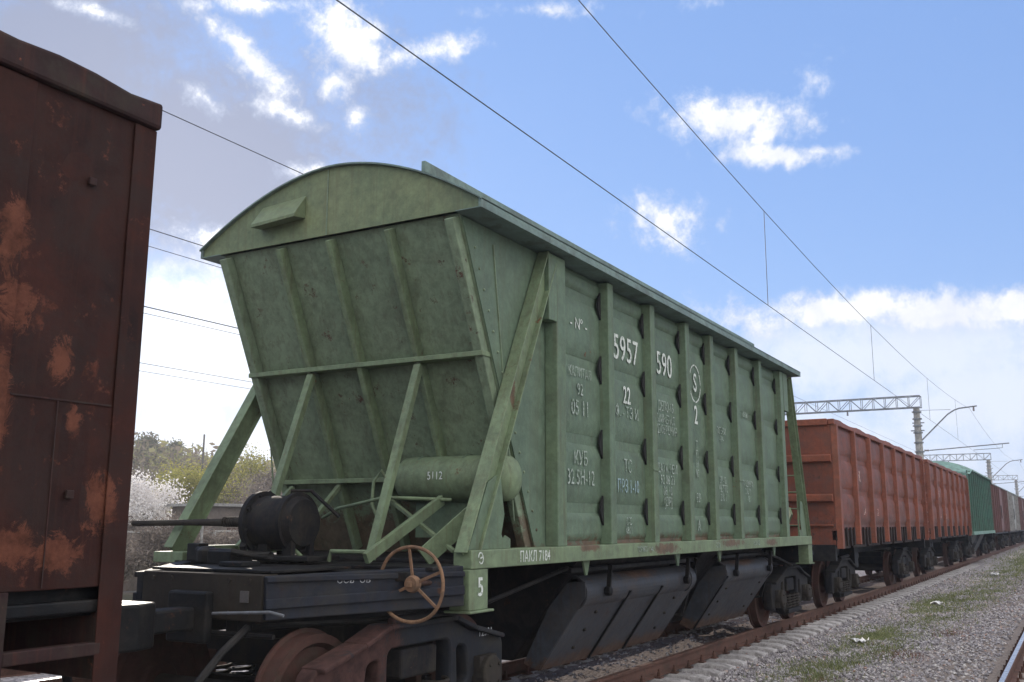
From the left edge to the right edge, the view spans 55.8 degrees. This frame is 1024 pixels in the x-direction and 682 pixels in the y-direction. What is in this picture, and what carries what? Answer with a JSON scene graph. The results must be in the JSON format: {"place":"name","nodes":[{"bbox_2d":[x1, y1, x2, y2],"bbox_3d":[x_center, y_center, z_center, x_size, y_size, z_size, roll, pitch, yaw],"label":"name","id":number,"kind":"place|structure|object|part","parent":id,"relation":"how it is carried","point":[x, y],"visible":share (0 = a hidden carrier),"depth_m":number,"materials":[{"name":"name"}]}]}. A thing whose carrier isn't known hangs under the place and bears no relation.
{"place":"outdoors","nodes":[
{"label":"outdoors","id":0,"kind":"place"},
{"bbox_2d":[122,472,244,600],"bbox_3d":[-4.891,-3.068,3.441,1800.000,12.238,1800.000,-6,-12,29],"label":"ground","id":1,"kind":"structure","parent":0,"point":[127,595],"depth_m":32.02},
{"bbox_2d":[124,538,151,584],"bbox_3d":[-12.445,7.006,30.136,2.611,2.436,2.675,-6,-12,29],"label":"bare bush","id":2,"kind":"object","parent":1,"relation":"on","point":[134,561],"visible":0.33,"depth_m":29.91,"materials":[{"name":"grey plant"}]},
{"bbox_2d":[127,515,158,534],"bbox_3d":[-14.652,8.332,38.293,2.069,2.837,2.381,-6,-12,29],"label":"bare tree","id":3,"kind":"object","parent":1,"relation":"on","point":[130,527],"visible":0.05,"depth_m":38.19,"materials":[{"name":"grey plant"}]},
{"bbox_2d":[130,451,161,505],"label":"bare tree","id":4,"kind":"object","parent":1,"relation":"on","point":[133,473],"visible":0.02,"depth_m":51.11,"materials":[{"name":"grey plant"}]},
{"bbox_2d":[134,431,161,466],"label":"dark tree","id":5,"kind":"object","parent":1,"relation":"on","point":[151,440],"visible":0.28,"depth_m":107.98,"materials":[{"name":"green plant"}]},
{"bbox_2d":[128,466,189,528],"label":"blossom tree","id":6,"kind":"object","parent":1,"relation":"on","point":[142,507],"visible":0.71,"depth_m":41.69,"materials":[{"name":"white plant"}]},
{"bbox_2d":[127,526,199,568],"bbox_3d":[-11.368,7.141,31.485,2.096,2.670,2.267,-6,-12,29],"label":"bare bush","id":7,"kind":"object","parent":1,"relation":"on","point":[148,541],"visible":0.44,"depth_m":31.24,"materials":[{"name":"grey plant"}]},
{"bbox_2d":[158,437,186,463],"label":"dark tree","id":8,"kind":"object","parent":1,"relation":"on","point":[175,442],"visible":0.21,"depth_m":115.52,"materials":[{"name":"green plant"}]},
{"bbox_2d":[147,508,200,568],"bbox_3d":[-11.239,7.002,31.744,1.612,3.048,2.267,-2,-11,9],"label":"bare bush","id":9,"kind":"object","parent":1,"relation":"on","point":[163,533],"visible":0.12,"depth_m":31.32,"materials":[{"name":"grey plant"}]},
{"bbox_2d":[123,530,237,591],"bbox_3d":[-7.517,9.314,42.444,0.180,2.060,60.000,-6,-12,29],"label":"concrete fence","id":10,"kind":"object","parent":1,"relation":"on","point":[127,586],"visible":0.02,"depth_m":33.04,"materials":[{"name":"grey concrete"}]},
{"bbox_2d":[144,306,237,328],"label":"feeder cable","id":11,"kind":"object","parent":1,"relation":"on","point":[190,317],"depth_m":29.82,"materials":[{"name":"metal"}]},
{"bbox_2d":[144,313,239,334],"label":"feeder cable","id":12,"kind":"object","parent":1,"relation":"on","point":[190,323],"depth_m":29.78,"materials":[{"name":"metal"}]},
{"bbox_2d":[180,434,207,478],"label":"utility pole","id":13,"kind":"object","parent":1,"relation":"on","point":[202,465],"visible":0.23,"depth_m":66.37,"materials":[{"name":"grey paint"}]},
{"bbox_2d":[139,370,248,388],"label":"feeder cable","id":14,"kind":"object","parent":1,"relation":"on","point":[193,379],"depth_m":38.04,"materials":[{"name":"metal"}]},
{"bbox_2d":[146,449,242,512],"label":"yellow green tree","id":15,"kind":"object","parent":1,"relation":"on","point":[187,486],"visible":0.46,"depth_m":57.45,"materials":[{"name":"green plant"}]},
{"bbox_2d":[142,363,249,381],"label":"feeder cable","id":16,"kind":"object","parent":1,"relation":"on","point":[195,372],"depth_m":38.18,"materials":[{"name":"metal"}]},
{"bbox_2d":[132,431,281,519],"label":"hillside scrub","id":17,"kind":"object","parent":1,"relation":"on","point":[196,455],"visible":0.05,"depth_m":100.97,"materials":[{"name":"plant"}]},
{"bbox_2d":[194,526,237,544],"bbox_3d":[-10.649,7.553,34.108,2.129,2.842,2.852,-6,-12,29],"label":"bare bush","id":18,"kind":"object","parent":1,"relation":"on","point":[210,540],"visible":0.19,"depth_m":33.95,"materials":[{"name":"grey plant"}]},
{"bbox_2d":[220,527,239,544],"bbox_3d":[-9.299,7.718,34.430,2.299,2.628,2.524,1,-11,-5],"label":"bare bush","id":19,"kind":"object","parent":1,"relation":"on","point":[237,538],"visible":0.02,"depth_m":33.93,"materials":[{"name":"grey plant"}]},
{"bbox_2d":[185,442,275,503],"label":"yellow green tree","id":20,"kind":"object","parent":1,"relation":"on","point":[257,465],"visible":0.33,"depth_m":65.88,"materials":[{"name":"green plant"}]},
{"bbox_2d":[221,462,275,502],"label":"bare tree","id":21,"kind":"object","parent":1,"relation":"on","point":[268,478],"visible":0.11,"depth_m":60.85,"materials":[{"name":"grey plant"}]},
{"bbox_2d":[220,473,281,503],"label":"bare tree","id":22,"kind":"object","parent":1,"relation":"on","point":[262,487],"visible":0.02,"depth_m":53.01,"materials":[{"name":"grey plant"}]},
{"bbox_2d":[234,487,269,503],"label":"bare tree","id":23,"kind":"object","parent":1,"relation":"on","point":[242,502],"visible":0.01,"depth_m":46.84,"materials":[{"name":"grey plant"}]},
{"bbox_2d":[0,543,1023,681],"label":"ballast","id":24,"kind":"structure","parent":1,"relation":"on","point":[805,605],"depth_m":15.41,"materials":[{"name":"grey gravel"}]},
{"bbox_2d":[0,661,226,681],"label":"railway track","id":25,"kind":"structure","parent":24,"relation":"on","point":[8,673],"depth_m":12.02,"materials":[{"name":"metal"}]},
{"bbox_2d":[501,542,1023,681],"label":"railway track","id":26,"kind":"structure","parent":24,"relation":"on","point":[725,653],"depth_m":15.91,"materials":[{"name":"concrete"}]},
{"bbox_2d":[0,30,162,681],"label":"gondola wagon","id":27,"kind":"object","parent":26,"relation":"on","point":[77,151],"visible":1,"depth_m":4.71,"materials":[{"name":"brown metal"}]},
{"bbox_2d":[116,161,813,681],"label":"hopper wagon","id":28,"kind":"object","parent":26,"relation":"on","point":[496,431],"visible":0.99,"depth_m":9.05,"materials":[{"name":"green metal"}]},
{"bbox_2d":[773,418,929,607],"bbox_3d":[8.505,4.673,25.728,3.167,3.892,15.143,-6,-12,29],"label":"gondola wagon","id":29,"kind":"object","parent":26,"relation":"on","point":[866,495],"visible":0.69,"depth_m":21.38,"materials":[{"name":"paint"}]},
{"bbox_2d":[865,459,971,576],"bbox_3d":[15.672,6.998,37.987,3.167,3.892,15.143,-6,-12,29],"label":"gondola wagon","id":30,"kind":"object","parent":26,"relation":"on","point":[948,504],"visible":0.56,"depth_m":36.02,"materials":[{"name":"red metal"}]},
{"bbox_2d":[932,461,994,561],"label":"hopper wagon","id":31,"kind":"object","parent":26,"relation":"on","point":[981,518],"visible":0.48,"depth_m":47.74,"materials":[{"name":"teal paint"}]},
{"bbox_2d":[985,483,1009,553],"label":"boxcar wagon","id":32,"kind":"object","parent":26,"relation":"on","point":[1000,510],"visible":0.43,"depth_m":61.02,"materials":[{"name":"paint"}]},
{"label":"door","id":33,"kind":"part","parent":32,"relation":"part of","materials":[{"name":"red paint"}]},
{"bbox_2d":[994,490,1020,548],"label":"boxcar wagon","id":34,"kind":"object","parent":26,"relation":"on","point":[1010,539],"visible":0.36,"depth_m":74.38,"materials":[{"name":"paint"}]},
{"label":"door","id":35,"kind":"part","parent":34,"relation":"part of","materials":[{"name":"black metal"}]},
{"bbox_2d":[1013,496,1023,544],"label":"boxcar wagon","id":36,"kind":"object","parent":26,"relation":"on","point":[1019,537],"visible":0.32,"depth_m":84.25,"materials":[{"name":"black metal"}]},
{"bbox_2d":[515,569,1023,681],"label":"loose stones","id":37,"kind":"object","parent":24,"relation":"on","point":[874,616],"visible":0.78,"depth_m":16.09,"materials":[{"name":"grey gravel"}]},
{"bbox_2d":[852,637,868,642],"bbox_3d":[6.019,5.169,16.740,0.259,0.077,0.382,-6,-12,29],"label":"paper scrap","id":38,"kind":"object","parent":24,"relation":"on","point":[862,640],"visible":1,"depth_m":16.69,"materials":[{"name":"white paper"}]},
{"bbox_2d":[773,627,970,681],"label":"dry weeds","id":39,"kind":"object","parent":24,"relation":"on","point":[899,653],"visible":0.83,"depth_m":15.16,"materials":[{"name":"brown"}]},
{"bbox_2d":[743,547,1023,681],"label":"grass patches","id":40,"kind":"object","parent":24,"relation":"on","point":[882,634],"depth_m":18.88,"materials":[{"name":"green plant"}]},
{"bbox_2d":[785,395,1008,458],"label":"overhead line portal","id":41,"kind":"object","parent":24,"relation":"on","point":[918,432],"visible":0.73,"depth_m":63.63,"materials":[{"name":"metal"}]},
{"bbox_2d":[150,229,202,245],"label":"contact wire","id":42,"kind":"object","parent":41,"relation":"hanging from","point":[176,237],"depth_m":20.80,"materials":[{"name":"metal"}]},
{"bbox_2d":[149,246,220,267],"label":"contact wire","id":43,"kind":"object","parent":41,"relation":"hanging from","point":[183,256],"depth_m":20.91,"materials":[{"name":"metal"}]},
{"bbox_2d":[162,110,936,460],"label":"catenary wire","id":44,"kind":"object","parent":41,"relation":"attached to","point":[300,172],"visible":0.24,"depth_m":19.80,"materials":[{"name":"metal"}]},
{"bbox_2d":[578,0,1021,466],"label":"catenary wire","id":45,"kind":"object","parent":41,"relation":"attached to","point":[734,177],"visible":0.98,"depth_m":18.45,"materials":[{"name":"metal"}]},
{"bbox_2d":[764,217,767,300],"bbox_3d":[5.495,-1.803,20.939,0.014,2.116,0.044,-6,-12,29],"label":"dropper wire","id":46,"kind":"object","parent":45,"relation":"hanging from","point":[766,263],"visible":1,"depth_m":20.91,"materials":[{"name":"metal"}]},
{"bbox_2d":[336,0,1018,482],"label":"contact wire","id":47,"kind":"object","parent":46,"relation":"hanging from","point":[580,172],"visible":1,"depth_m":12.20,"materials":[{"name":"metal"}]},
{"bbox_2d":[924,453,1023,483],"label":"overhead line portal","id":48,"kind":"object","parent":24,"relation":"on","point":[989,469],"visible":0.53,"depth_m":114.72,"materials":[{"name":"metal"}]},
{"bbox_2d":[992,475,1023,496],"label":"overhead line portal","id":49,"kind":"object","parent":24,"relation":"on","point":[1016,485],"visible":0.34,"depth_m":165.46,"materials":[{"name":"metal"}]},
{"bbox_2d":[997,627,1023,681],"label":"railway track","id":50,"kind":"structure","parent":24,"relation":"on","point":[1013,667],"depth_m":12.67,"materials":[{"name":"metal"}]},
{"bbox_2d":[200,526,203,542],"bbox_3d":[-10.466,6.855,32.574,0.138,3.190,0.138,-6,-12,29],"label":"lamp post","id":51,"kind":"object","parent":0,"point":[201,536],"depth_m":32.60,"materials":[{"name":"grey metal"}]},
{"bbox_2d":[164,503,242,532],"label":"shed","id":52,"kind":"structure","parent":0,"point":[219,510],"depth_m":41.44,"materials":[{"name":"grey concrete"}]},
{"bbox_2d":[0,0,1023,497],"label":"sky","id":53,"kind":"structure","parent":0,"point":[884,139],"materials":[{"name":"blue"}]}
]}

